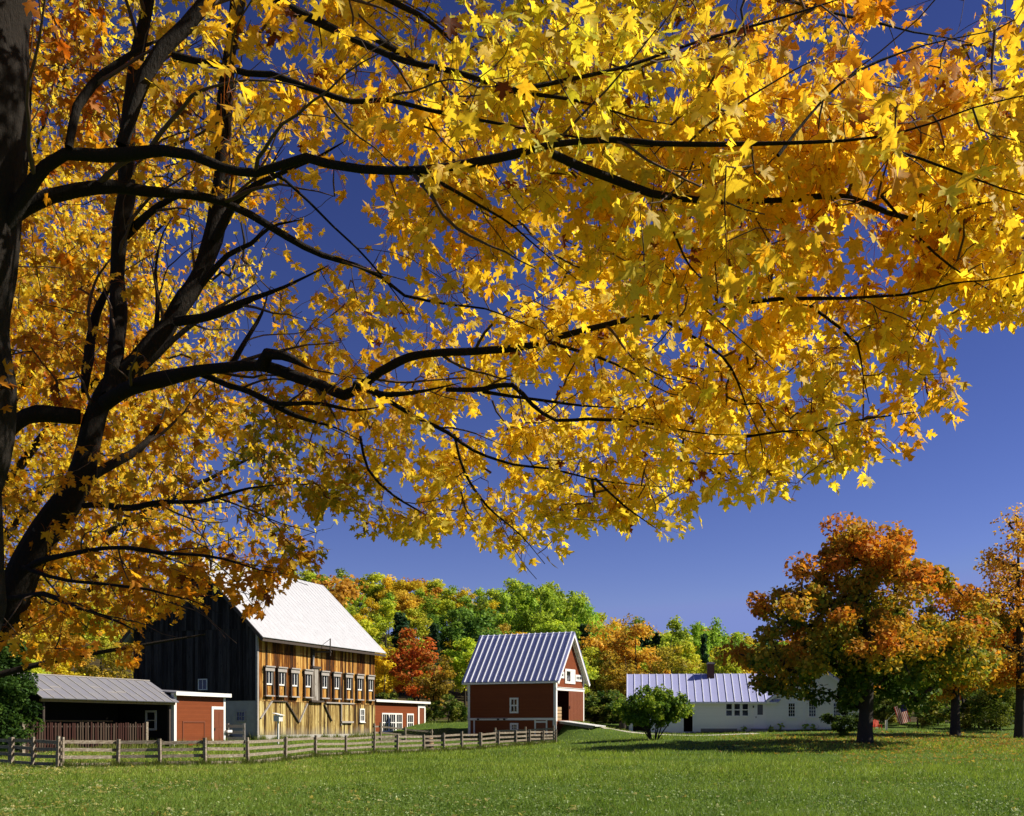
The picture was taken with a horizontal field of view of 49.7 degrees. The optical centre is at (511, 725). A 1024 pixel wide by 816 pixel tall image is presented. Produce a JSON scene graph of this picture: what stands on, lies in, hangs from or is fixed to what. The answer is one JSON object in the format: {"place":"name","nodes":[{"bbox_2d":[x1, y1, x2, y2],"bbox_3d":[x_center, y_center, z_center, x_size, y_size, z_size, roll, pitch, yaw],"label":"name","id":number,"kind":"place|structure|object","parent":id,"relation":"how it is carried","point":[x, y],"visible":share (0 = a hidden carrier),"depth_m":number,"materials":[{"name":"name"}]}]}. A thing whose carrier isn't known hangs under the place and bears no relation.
{"place":"outdoors","nodes":[
{"label":"outdoors","id":0,"kind":"place"},
{"bbox_2d":[0,616,1023,815],"bbox_3d":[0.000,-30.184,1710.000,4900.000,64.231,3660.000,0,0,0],"label":"field","id":1,"kind":"structure","parent":0,"point":[563,734],"depth_m":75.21,"materials":[{"name":"green plant"}]},
{"bbox_2d":[0,638,44,751],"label":"shrub","id":2,"kind":"object","parent":1,"relation":"on","point":[15,689],"visible":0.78,"depth_m":53.65,"materials":[{"name":"green plant"}]},
{"bbox_2d":[0,736,61,766],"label":"rail fence","id":3,"kind":"object","parent":1,"relation":"on","point":[11,753],"visible":0.86,"depth_m":46.18,"materials":[{"name":"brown wood"}]},
{"bbox_2d":[15,624,64,673],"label":"birch tree","id":4,"kind":"object","parent":1,"relation":"on","point":[40,636],"visible":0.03,"depth_m":94.31,"materials":[{"name":"yellow plant"}]},
{"bbox_2d":[23,601,92,671],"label":"maple tree","id":5,"kind":"object","parent":1,"relation":"on","point":[63,636],"visible":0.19,"depth_m":150.59,"materials":[{"name":"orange plant"}]},
{"bbox_2d":[34,637,86,674],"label":"maple tree","id":6,"kind":"object","parent":1,"relation":"on","point":[48,668],"visible":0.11,"depth_m":83.38,"materials":[{"name":"orange plant"}]},
{"bbox_2d":[53,662,97,676],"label":"birch tree","id":7,"kind":"object","parent":1,"relation":"on","point":[62,669],"visible":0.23,"depth_m":79.98,"materials":[{"name":"yellow plant"}]},
{"bbox_2d":[20,721,147,752],"bbox_3d":[-22.342,0.719,58.413,0.150,1.850,9.380,0,0,20],"label":"picket fence","id":8,"kind":"object","parent":1,"relation":"on","point":[58,726],"visible":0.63,"depth_m":58.31,"materials":[{"name":"brown wood"}]},
{"bbox_2d":[1,673,178,750],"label":"open shed","id":9,"kind":"structure","parent":1,"relation":"on","point":[67,699],"depth_m":62.65,"materials":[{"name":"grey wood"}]},
{"bbox_2d":[65,601,122,673],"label":"broadleaf tree","id":10,"kind":"object","parent":1,"relation":"on","point":[90,637],"visible":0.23,"depth_m":144.86,"materials":[{"name":"yellow plant"}]},
{"bbox_2d":[82,655,130,678],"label":"broadleaf tree","id":11,"kind":"object","parent":1,"relation":"on","point":[94,668],"visible":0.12,"depth_m":87.43,"materials":[{"name":"yellow plant"}]},
{"bbox_2d":[98,640,132,678],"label":"broadleaf tree","id":12,"kind":"object","parent":1,"relation":"on","point":[109,662],"visible":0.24,"depth_m":91.34,"materials":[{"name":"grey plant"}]},
{"bbox_2d":[0,0,338,677],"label":"maple tree","id":13,"kind":"object","parent":1,"relation":"on","point":[50,433],"visible":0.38,"depth_m":23.94,"materials":[{"name":"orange plant"}]},
{"bbox_2d":[125,690,231,745],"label":"shed","id":14,"kind":"structure","parent":1,"relation":"on","point":[196,716],"depth_m":67.18,"materials":[{"name":"red wood"}]},
{"bbox_2d":[145,710,156,729],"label":"window","id":15,"kind":"structure","parent":14,"relation":"in","point":[150,715],"depth_m":66.53,"materials":[{"name":"white paint"}]},
{"bbox_2d":[214,709,222,740],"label":"door","id":16,"kind":"structure","parent":14,"relation":"in","point":[218,714],"depth_m":70.12,"materials":[{"name":"wood"}]},
{"bbox_2d":[226,723,244,743],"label":"gate","id":17,"kind":"structure","parent":1,"relation":"on","point":[228,726],"depth_m":72.43,"materials":[{"name":"grey wood"}]},
{"bbox_2d":[119,558,385,739],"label":"barn","id":18,"kind":"structure","parent":1,"relation":"on","point":[300,657],"depth_m":82.27,"materials":[{"name":"wood"}]},
{"bbox_2d":[263,665,275,696],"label":"window","id":19,"kind":"structure","parent":18,"relation":"in","point":[268,670],"depth_m":80.24,"materials":[{"name":"white wood"}]},
{"bbox_2d":[276,666,287,696],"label":"window","id":20,"kind":"structure","parent":18,"relation":"in","point":[280,671],"depth_m":81.72,"materials":[{"name":"white wood"}]},
{"bbox_2d":[289,668,300,697],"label":"window","id":21,"kind":"structure","parent":18,"relation":"in","point":[294,672],"depth_m":83.47,"materials":[{"name":"white wood"}]},
{"bbox_2d":[302,669,313,697],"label":"window","id":22,"kind":"structure","parent":18,"relation":"in","point":[307,673],"depth_m":85.24,"materials":[{"name":"white wood"}]},
{"bbox_2d":[309,666,323,702],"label":"hay door","id":23,"kind":"structure","parent":18,"relation":"in","point":[316,673],"depth_m":86.46,"materials":[{"name":"grey wood"}]},
{"bbox_2d":[320,670,329,698],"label":"window","id":24,"kind":"structure","parent":18,"relation":"in","point":[324,675],"depth_m":87.64,"materials":[{"name":"white wood"}]},
{"bbox_2d":[332,672,341,699],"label":"window","id":25,"kind":"structure","parent":18,"relation":"in","point":[336,676],"depth_m":89.47,"materials":[{"name":"white wood"}]},
{"bbox_2d":[325,702,353,724],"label":"hatch door","id":26,"kind":"structure","parent":18,"relation":"in","point":[345,710],"depth_m":90.90,"materials":[{"name":"grey wood"}]},
{"bbox_2d":[344,673,353,699],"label":"window","id":27,"kind":"structure","parent":18,"relation":"in","point":[348,677],"depth_m":91.33,"materials":[{"name":"white wood"}]},
{"bbox_2d":[355,674,364,700],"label":"window","id":28,"kind":"structure","parent":18,"relation":"in","point":[359,678],"depth_m":93.08,"materials":[{"name":"white wood"}]},
{"bbox_2d":[366,675,375,700],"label":"window","id":29,"kind":"structure","parent":18,"relation":"in","point":[370,679],"depth_m":94.93,"materials":[{"name":"white wood"}]},
{"bbox_2d":[60,730,556,764],"bbox_3d":[-8.312,1.312,66.408,6.077,1.972,47.389,0,0,23],"label":"rail fence","id":30,"kind":"object","parent":1,"relation":"on","point":[161,742],"visible":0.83,"depth_m":51.91,"materials":[{"name":"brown wood"}]},
{"bbox_2d":[311,574,368,619],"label":"maple tree","id":31,"kind":"object","parent":1,"relation":"on","point":[349,590],"visible":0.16,"depth_m":116.00,"materials":[{"name":"orange plant"}]},
{"bbox_2d":[355,574,379,615],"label":"broadleaf tree","id":32,"kind":"object","parent":1,"relation":"on","point":[367,593],"visible":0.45,"depth_m":264.49,"materials":[{"name":"green plant"}]},
{"bbox_2d":[357,597,383,623],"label":"birch tree","id":33,"kind":"object","parent":1,"relation":"on","point":[369,602],"visible":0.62,"depth_m":218.86,"materials":[{"name":"yellow plant"}]},
{"bbox_2d":[357,619,389,652],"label":"broadleaf tree","id":34,"kind":"object","parent":1,"relation":"on","point":[371,629],"visible":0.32,"depth_m":149.34,"materials":[{"name":"yellow plant"}]},
{"bbox_2d":[359,572,393,618],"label":"broadleaf tree","id":35,"kind":"object","parent":1,"relation":"on","point":[380,585],"visible":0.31,"depth_m":264.65,"materials":[{"name":"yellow plant"}]},
{"bbox_2d":[366,598,406,647],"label":"broadleaf tree","id":36,"kind":"object","parent":1,"relation":"on","point":[388,607],"visible":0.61,"depth_m":176.85,"materials":[{"name":"green plant"}]},
{"bbox_2d":[373,574,402,630],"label":"birch tree","id":37,"kind":"object","parent":1,"relation":"on","point":[387,582],"visible":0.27,"depth_m":260.53,"materials":[{"name":"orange plant"}]},
{"bbox_2d":[375,646,404,694],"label":"birch tree","id":38,"kind":"object","parent":1,"relation":"on","point":[383,667],"visible":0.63,"depth_m":119.92,"materials":[{"name":"yellow plant"}]},
{"bbox_2d":[389,612,408,694],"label":"spruce tree","id":39,"kind":"object","parent":1,"relation":"on","point":[400,617],"visible":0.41,"depth_m":149.11,"materials":[{"name":"green plant"}]},
{"bbox_2d":[375,699,430,731],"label":"shed","id":40,"kind":"structure","parent":1,"relation":"on","point":[396,713],"depth_m":103.69,"materials":[{"name":"red wood"}]},
{"bbox_2d":[373,722,432,742],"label":"rail fence","id":41,"kind":"object","parent":1,"relation":"on","point":[404,729],"visible":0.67,"depth_m":89.15,"materials":[{"name":"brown wood"}]},
{"bbox_2d":[383,589,424,620],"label":"maple tree","id":42,"kind":"object","parent":1,"relation":"on","point":[405,595],"visible":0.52,"depth_m":217.51,"materials":[{"name":"orange plant"}]},
{"bbox_2d":[381,580,426,608],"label":"birch tree","id":43,"kind":"object","parent":1,"relation":"on","point":[408,587],"visible":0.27,"depth_m":255.84,"materials":[{"name":"yellow plant"}]},
{"bbox_2d":[382,628,445,700],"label":"maple tree","id":44,"kind":"object","parent":1,"relation":"on","point":[413,661],"visible":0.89,"depth_m":117.55,"materials":[{"name":"red plant"}]},
{"bbox_2d":[394,608,433,639],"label":"broadleaf tree","id":45,"kind":"object","parent":1,"relation":"on","point":[421,627],"visible":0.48,"depth_m":180.20,"materials":[{"name":"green plant"}]},
{"bbox_2d":[396,577,442,611],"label":"maple tree","id":46,"kind":"object","parent":1,"relation":"on","point":[437,589],"visible":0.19,"depth_m":259.10,"materials":[{"name":"orange plant"}]},
{"bbox_2d":[422,623,442,705],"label":"spruce tree","id":47,"kind":"object","parent":1,"relation":"on","point":[433,628],"visible":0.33,"depth_m":127.69,"materials":[{"name":"green plant"}]},
{"bbox_2d":[419,593,448,626],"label":"poplar tree","id":48,"kind":"object","parent":1,"relation":"on","point":[430,606],"visible":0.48,"depth_m":217.83,"materials":[{"name":"green plant"}]},
{"bbox_2d":[418,614,449,647],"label":"broadleaf tree","id":49,"kind":"object","parent":1,"relation":"on","point":[441,621],"visible":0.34,"depth_m":185.01,"materials":[{"name":"green plant"}]},
{"bbox_2d":[412,654,456,720],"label":"broadleaf tree","id":50,"kind":"object","parent":1,"relation":"on","point":[432,693],"visible":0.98,"depth_m":113.76,"materials":[{"name":"plant"}]},
{"bbox_2d":[422,578,451,613],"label":"broadleaf tree","id":51,"kind":"object","parent":1,"relation":"on","point":[431,585],"visible":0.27,"depth_m":262.99,"materials":[{"name":"green plant"}]},
{"bbox_2d":[433,599,456,626],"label":"broadleaf tree","id":52,"kind":"object","parent":1,"relation":"on","point":[446,606],"visible":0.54,"depth_m":218.98,"materials":[{"name":"green plant"}]},
{"bbox_2d":[430,694,467,721],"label":"bush","id":53,"kind":"object","parent":1,"relation":"on","point":[448,709],"visible":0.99,"depth_m":110.07,"materials":[{"name":"green plant"}]},
{"bbox_2d":[439,606,474,650],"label":"broadleaf tree","id":54,"kind":"object","parent":1,"relation":"on","point":[453,624],"visible":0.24,"depth_m":185.50,"materials":[{"name":"green plant"}]},
{"bbox_2d":[442,637,476,706],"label":"broadleaf tree","id":55,"kind":"object","parent":1,"relation":"on","point":[460,663],"visible":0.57,"depth_m":129.08,"materials":[{"name":"green plant"}]},
{"bbox_2d":[449,587,480,622],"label":"birch tree","id":56,"kind":"object","parent":1,"relation":"on","point":[463,592],"visible":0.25,"depth_m":257.29,"materials":[{"name":"yellow plant"}]},
{"bbox_2d":[441,606,506,664],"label":"broadleaf tree","id":57,"kind":"object","parent":1,"relation":"on","point":[480,624],"visible":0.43,"depth_m":149.36,"materials":[{"name":"green plant"}]},
{"bbox_2d":[485,589,525,634],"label":"poplar tree","id":58,"kind":"object","parent":1,"relation":"on","point":[504,598],"visible":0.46,"depth_m":171.64,"materials":[{"name":"green plant"}]},
{"bbox_2d":[490,577,525,612],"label":"broadleaf tree","id":59,"kind":"object","parent":1,"relation":"on","point":[513,584],"visible":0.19,"depth_m":254.37,"materials":[{"name":"green plant"}]},
{"bbox_2d":[0,0,1023,670],"bbox_3d":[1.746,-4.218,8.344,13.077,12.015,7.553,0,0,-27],"label":"maple tree","id":60,"kind":"object","parent":1,"relation":"on","point":[852,142],"visible":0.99,"depth_m":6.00,"materials":[{"name":"yellow plant"}]},
{"bbox_2d":[0,731,1023,815],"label":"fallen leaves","id":61,"kind":"object","parent":1,"relation":"on","point":[575,808],"visible":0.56,"depth_m":44.47,"materials":[{"name":"orange plant"}]},
{"bbox_2d":[499,585,529,633],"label":"poplar tree","id":62,"kind":"object","parent":1,"relation":"on","point":[520,597],"visible":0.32,"depth_m":176.04,"materials":[{"name":"green plant"}]},
{"bbox_2d":[494,725,554,743],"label":"rail fence","id":63,"kind":"object","parent":1,"relation":"on","point":[525,729],"visible":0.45,"depth_m":90.59,"materials":[{"name":"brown wood"}]},
{"bbox_2d":[461,631,589,736],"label":"barn","id":64,"kind":"structure","parent":1,"relation":"on","point":[517,681],"depth_m":97.68,"materials":[{"name":"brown wood"}]},
{"bbox_2d":[569,691,582,720],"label":"sliding door","id":65,"kind":"structure","parent":64,"relation":"in","point":[575,698],"depth_m":98.52,"materials":[{"name":"wood"}]},
{"bbox_2d":[514,583,543,633],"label":"poplar tree","id":66,"kind":"object","parent":1,"relation":"on","point":[531,601],"visible":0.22,"depth_m":179.06,"materials":[{"name":"green plant"}]},
{"bbox_2d":[521,584,562,633],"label":"poplar tree","id":67,"kind":"object","parent":1,"relation":"on","point":[534,617],"visible":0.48,"depth_m":171.82,"materials":[{"name":"green plant"}]},
{"bbox_2d":[530,619,565,632],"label":"broadleaf tree","id":68,"kind":"object","parent":1,"relation":"on","point":[554,626],"visible":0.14,"depth_m":146.74,"materials":[{"name":"green plant"}]},
{"bbox_2d":[533,586,567,624],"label":"poplar tree","id":69,"kind":"object","parent":1,"relation":"on","point":[556,600],"visible":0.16,"depth_m":175.21,"materials":[{"name":"green plant"}]},
{"bbox_2d":[549,591,576,623],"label":"poplar tree","id":70,"kind":"object","parent":1,"relation":"on","point":[567,612],"visible":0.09,"depth_m":179.68,"materials":[{"name":"green plant"}]},
{"bbox_2d":[553,592,597,658],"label":"poplar tree","id":71,"kind":"object","parent":1,"relation":"on","point":[579,603],"visible":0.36,"depth_m":171.53,"materials":[{"name":"green plant"}]},
{"bbox_2d":[565,597,600,639],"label":"poplar tree","id":72,"kind":"object","parent":1,"relation":"on","point":[591,613],"visible":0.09,"depth_m":174.80,"materials":[{"name":"green plant"}]},
{"bbox_2d":[577,623,597,702],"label":"spruce tree","id":73,"kind":"object","parent":1,"relation":"on","point":[582,627],"visible":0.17,"depth_m":157.20,"materials":[{"name":"green plant"}]},
{"bbox_2d":[582,656,598,693],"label":"broadleaf tree","id":74,"kind":"object","parent":1,"relation":"on","point":[589,673],"visible":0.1,"depth_m":111.28,"materials":[{"name":"green plant"}]},
{"bbox_2d":[584,696,613,722],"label":"bush","id":75,"kind":"object","parent":1,"relation":"on","point":[600,708],"visible":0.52,"depth_m":107.21,"materials":[{"name":"green plant"}]},
{"bbox_2d":[581,646,624,697],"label":"broadleaf tree","id":76,"kind":"object","parent":1,"relation":"on","point":[597,664],"visible":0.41,"depth_m":127.11,"materials":[{"name":"green plant"}]},
{"bbox_2d":[584,689,624,722],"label":"bush","id":77,"kind":"object","parent":1,"relation":"on","point":[593,696],"visible":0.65,"depth_m":107.05,"materials":[{"name":"green plant"}]},
{"bbox_2d":[597,693,625,722],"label":"bush","id":78,"kind":"object","parent":1,"relation":"on","point":[610,698],"visible":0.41,"depth_m":107.28,"materials":[{"name":"green plant"}]},
{"bbox_2d":[578,619,645,680],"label":"maple tree","id":79,"kind":"object","parent":1,"relation":"on","point":[597,643],"visible":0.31,"depth_m":134.98,"materials":[{"name":"orange plant"}]},
{"bbox_2d":[599,650,647,696],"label":"broadleaf tree","id":80,"kind":"object","parent":1,"relation":"on","point":[618,685],"visible":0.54,"depth_m":121.85,"materials":[{"name":"orange plant"}]},
{"bbox_2d":[603,621,670,680],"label":"maple tree","id":81,"kind":"object","parent":1,"relation":"on","point":[646,655],"visible":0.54,"depth_m":127.38,"materials":[{"name":"orange plant"}]},
{"bbox_2d":[611,683,695,739],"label":"shrub","id":82,"kind":"object","parent":1,"relation":"on","point":[660,706],"visible":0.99,"depth_m":79.14,"materials":[{"name":"green plant"}]},
{"bbox_2d":[652,614,692,673],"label":"poplar tree","id":83,"kind":"object","parent":1,"relation":"on","point":[674,626],"visible":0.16,"depth_m":149.17,"materials":[{"name":"green plant"}]},
{"bbox_2d":[643,645,703,673],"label":"broadleaf tree","id":84,"kind":"object","parent":1,"relation":"on","point":[679,662],"visible":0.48,"depth_m":118.48,"materials":[{"name":"yellow plant"}]},
{"bbox_2d":[660,639,703,673],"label":"broadleaf tree","id":85,"kind":"object","parent":1,"relation":"on","point":[687,647],"visible":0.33,"depth_m":128.84,"materials":[{"name":"yellow plant"}]},
{"bbox_2d":[689,621,712,666],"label":"poplar tree","id":86,"kind":"object","parent":1,"relation":"on","point":[696,642],"visible":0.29,"depth_m":149.23,"materials":[{"name":"green plant"}]},
{"bbox_2d":[698,633,710,672],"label":"spruce tree","id":87,"kind":"object","parent":1,"relation":"on","point":[703,648],"visible":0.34,"depth_m":139.82,"materials":[{"name":"green plant"}]},
{"bbox_2d":[703,617,729,665],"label":"poplar tree","id":88,"kind":"object","parent":1,"relation":"on","point":[715,634],"visible":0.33,"depth_m":164.44,"materials":[{"name":"green plant"}]},
{"bbox_2d":[701,648,743,673],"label":"broadleaf tree","id":89,"kind":"object","parent":1,"relation":"on","point":[718,669],"visible":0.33,"depth_m":114.10,"materials":[{"name":"green plant"}]},
{"bbox_2d":[626,662,887,733],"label":"farmhouse","id":90,"kind":"object","parent":1,"relation":"on","point":[724,703],"visible":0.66,"depth_m":98.47,"materials":[{"name":"white paint"}]},
{"bbox_2d":[755,704,764,728],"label":"door","id":91,"kind":"structure","parent":90,"relation":"in","point":[759,708],"depth_m":98.07,"materials":[{"name":"white paint"}]},
{"bbox_2d":[894,704,910,723],"bbox_3d":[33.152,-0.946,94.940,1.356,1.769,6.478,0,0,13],"label":"flag","id":92,"kind":"object","parent":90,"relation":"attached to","point":[902,714],"visible":0.85,"depth_m":91.92,"materials":[{"name":"fabric"}]},
{"bbox_2d":[819,707,858,737],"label":"shrub","id":93,"kind":"object","parent":1,"relation":"on","point":[838,724],"visible":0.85,"depth_m":78.53,"materials":[{"name":"green plant"}]},
{"bbox_2d":[714,512,1003,743],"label":"maple tree","id":94,"kind":"object","parent":1,"relation":"on","point":[855,619],"visible":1,"depth_m":67.59,"materials":[{"name":"orange plant"}]},
{"bbox_2d":[873,693,893,722],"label":"bush","id":95,"kind":"object","parent":1,"relation":"on","point":[878,716],"visible":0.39,"depth_m":109.02,"materials":[{"name":"green plant"}]},
{"bbox_2d":[874,696,928,723],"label":"bush","id":96,"kind":"object","parent":1,"relation":"on","point":[891,719],"visible":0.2,"depth_m":108.39,"materials":[{"name":"green plant"}]},
{"bbox_2d":[884,697,945,725],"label":"bush","id":97,"kind":"object","parent":1,"relation":"on","point":[922,718],"visible":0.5,"depth_m":103.01,"materials":[{"name":"green plant"}]},
{"bbox_2d":[910,585,1023,735],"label":"maple tree","id":98,"kind":"object","parent":1,"relation":"on","point":[953,689],"visible":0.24,"depth_m":86.67,"materials":[{"name":"orange plant"}]},
{"bbox_2d":[936,688,1014,729],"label":"bush","id":99,"kind":"object","parent":1,"relation":"on","point":[965,721],"visible":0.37,"depth_m":100.15,"materials":[{"name":"green plant"}]},
{"bbox_2d":[963,681,1015,732],"bbox_3d":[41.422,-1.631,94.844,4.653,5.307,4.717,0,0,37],"label":"shrub","id":100,"kind":"object","parent":1,"relation":"on","point":[1003,718],"visible":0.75,"depth_m":94.22,"materials":[{"name":"green plant"}]},
{"bbox_2d":[970,503,1023,738],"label":"maple tree","id":101,"kind":"object","parent":1,"relation":"on","point":[1014,569],"visible":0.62,"depth_m":85.75,"materials":[{"name":"orange plant"}]},
{"bbox_2d":[2,0,1023,640],"label":"sky","id":102,"kind":"structure","parent":0,"point":[950,493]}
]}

